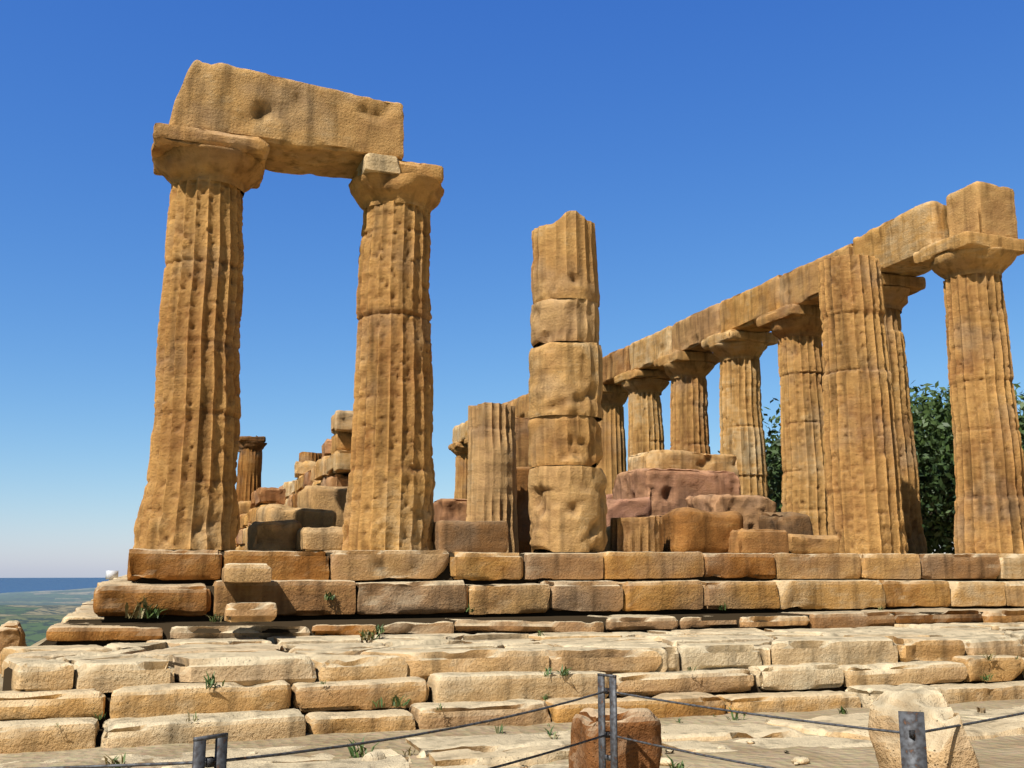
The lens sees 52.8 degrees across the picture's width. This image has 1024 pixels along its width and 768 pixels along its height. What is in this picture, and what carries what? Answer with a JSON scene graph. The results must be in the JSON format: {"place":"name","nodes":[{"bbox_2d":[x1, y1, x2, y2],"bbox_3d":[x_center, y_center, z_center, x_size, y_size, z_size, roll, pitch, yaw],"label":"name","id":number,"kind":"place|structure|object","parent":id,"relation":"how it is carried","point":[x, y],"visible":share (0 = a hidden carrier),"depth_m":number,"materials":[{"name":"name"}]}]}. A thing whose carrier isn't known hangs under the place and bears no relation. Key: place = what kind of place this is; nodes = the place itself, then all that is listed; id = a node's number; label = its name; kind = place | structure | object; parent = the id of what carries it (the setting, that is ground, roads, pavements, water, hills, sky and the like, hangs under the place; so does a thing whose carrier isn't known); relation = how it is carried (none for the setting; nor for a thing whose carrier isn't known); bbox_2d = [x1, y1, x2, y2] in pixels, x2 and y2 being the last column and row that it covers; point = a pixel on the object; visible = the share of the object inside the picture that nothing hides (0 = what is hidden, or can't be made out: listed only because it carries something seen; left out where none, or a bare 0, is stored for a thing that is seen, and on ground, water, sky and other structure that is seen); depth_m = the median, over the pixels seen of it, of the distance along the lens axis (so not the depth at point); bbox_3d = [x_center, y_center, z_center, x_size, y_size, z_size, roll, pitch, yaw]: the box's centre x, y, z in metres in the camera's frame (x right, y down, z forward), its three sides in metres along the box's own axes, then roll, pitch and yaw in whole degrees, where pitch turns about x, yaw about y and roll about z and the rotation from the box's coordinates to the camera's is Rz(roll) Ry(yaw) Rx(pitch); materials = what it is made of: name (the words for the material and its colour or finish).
{"place":"outdoors","nodes":[
{"label":"outdoors","id":0,"kind":"place"},
{"bbox_2d":[0,578,108,592],"bbox_3d":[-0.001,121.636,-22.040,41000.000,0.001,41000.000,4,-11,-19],"label":"sea water","id":1,"kind":"structure","parent":0,"point":[7,585],"depth_m":9406.10,"materials":[{"name":"blue liquid"}]},
{"bbox_2d":[0,622,1023,692],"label":"stone step","id":2,"kind":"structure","parent":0,"point":[112,667],"depth_m":11.91,"materials":[{"name":"beige stone"}]},
{"bbox_2d":[0,588,1023,767],"bbox_3d":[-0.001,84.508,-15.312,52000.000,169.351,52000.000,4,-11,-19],"label":"ground","id":3,"kind":"structure","parent":0,"point":[36,614],"depth_m":9.35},
{"bbox_2d":[0,620,979,767],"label":"boulders","id":4,"kind":"object","parent":3,"relation":"on","point":[950,748],"visible":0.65,"depth_m":5.58,"materials":[{"name":"stone"}]},
{"bbox_2d":[0,655,1023,753],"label":"crepidoma steps","id":5,"kind":"structure","parent":3,"relation":"on","point":[148,715],"depth_m":10.60,"materials":[{"name":"beige stone"}]},
{"bbox_2d":[0,705,1023,767],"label":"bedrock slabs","id":6,"kind":"structure","parent":3,"relation":"on","point":[481,751],"depth_m":9.30,"materials":[{"name":"beige stone"}]},
{"bbox_2d":[2,552,1023,745],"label":"crepidoma","id":7,"kind":"object","parent":3,"relation":"on","point":[166,623],"visible":0.12,"depth_m":15.06,"materials":[{"name":"brown stone"}]},
{"bbox_2d":[105,571,118,579],"bbox_3d":[-9.270,5.148,23.754,0.240,1.666,0.140,9,-14,-41],"label":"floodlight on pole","id":8,"kind":"object","parent":7,"relation":"on","point":[111,575],"visible":0.44,"depth_m":23.82,"materials":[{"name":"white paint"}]},
{"bbox_2d":[236,402,518,552],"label":"broken columns","id":9,"kind":"structure","parent":7,"relation":"on","point":[492,479],"depth_m":24.52,"materials":[{"name":"stone"}]},
{"bbox_2d":[219,410,776,551],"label":"cella wall remains","id":10,"kind":"object","parent":7,"relation":"on","point":[657,483],"visible":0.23,"depth_m":25.39,"materials":[{"name":"stone"}]},
{"bbox_2d":[133,123,907,553],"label":"columns","id":11,"kind":"structure","parent":7,"relation":"on","point":[189,501],"depth_m":16.90,"materials":[{"name":"stone"}]},
{"bbox_2d":[245,417,839,553],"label":"stone blocks","id":12,"kind":"structure","parent":7,"relation":"on","point":[313,521],"depth_m":18.26,"materials":[{"name":"stone"}]},
{"bbox_2d":[448,231,1023,553],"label":"colonnade columns","id":13,"kind":"structure","parent":7,"relation":"on","point":[969,267],"depth_m":24.21,"materials":[{"name":"stone"}]},
{"bbox_2d":[169,60,1017,442],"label":"architrave blocks","id":14,"kind":"structure","parent":13,"relation":"on","point":[299,128],"depth_m":17.57,"materials":[{"name":"stone"}]},
{"bbox_2d":[28,673,1023,767],"bbox_3d":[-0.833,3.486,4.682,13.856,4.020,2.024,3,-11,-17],"label":"steel fence posts","id":15,"kind":"object","parent":3,"relation":"on","point":[912,731],"visible":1,"depth_m":4.95,"materials":[{"name":"grey metal"}]},
{"bbox_2d":[55,591,1019,767],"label":"weeds","id":16,"kind":"object","parent":3,"relation":"on","point":[145,612],"visible":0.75,"depth_m":11.16,"materials":[{"name":"green plant"}]},
{"bbox_2d":[247,707,985,767],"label":"loose stones","id":17,"kind":"object","parent":3,"relation":"on","point":[380,755],"visible":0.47,"depth_m":8.37,"materials":[{"name":"beige stone"}]},
{"bbox_2d":[718,444,932,553],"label":"tree trunk and limbs","id":18,"kind":"object","parent":3,"relation":"on","point":[778,506],"depth_m":45.76,"materials":[{"name":"brown plant"}]},
{"bbox_2d":[761,380,1023,553],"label":"foliage","id":19,"kind":"object","parent":3,"relation":"on","point":[933,438],"visible":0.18,"depth_m":33.48,"materials":[{"name":"green plant"}]},
{"bbox_2d":[0,0,1023,577],"label":"sky","id":20,"kind":"structure","parent":0,"point":[714,151],"materials":[{"name":"blue"}]},
{"bbox_2d":[46,548,1023,641],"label":"temple steps","id":21,"kind":"structure","parent":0,"point":[259,586],"depth_m":16.14,"materials":[{"name":"beige stone"}]}
]}

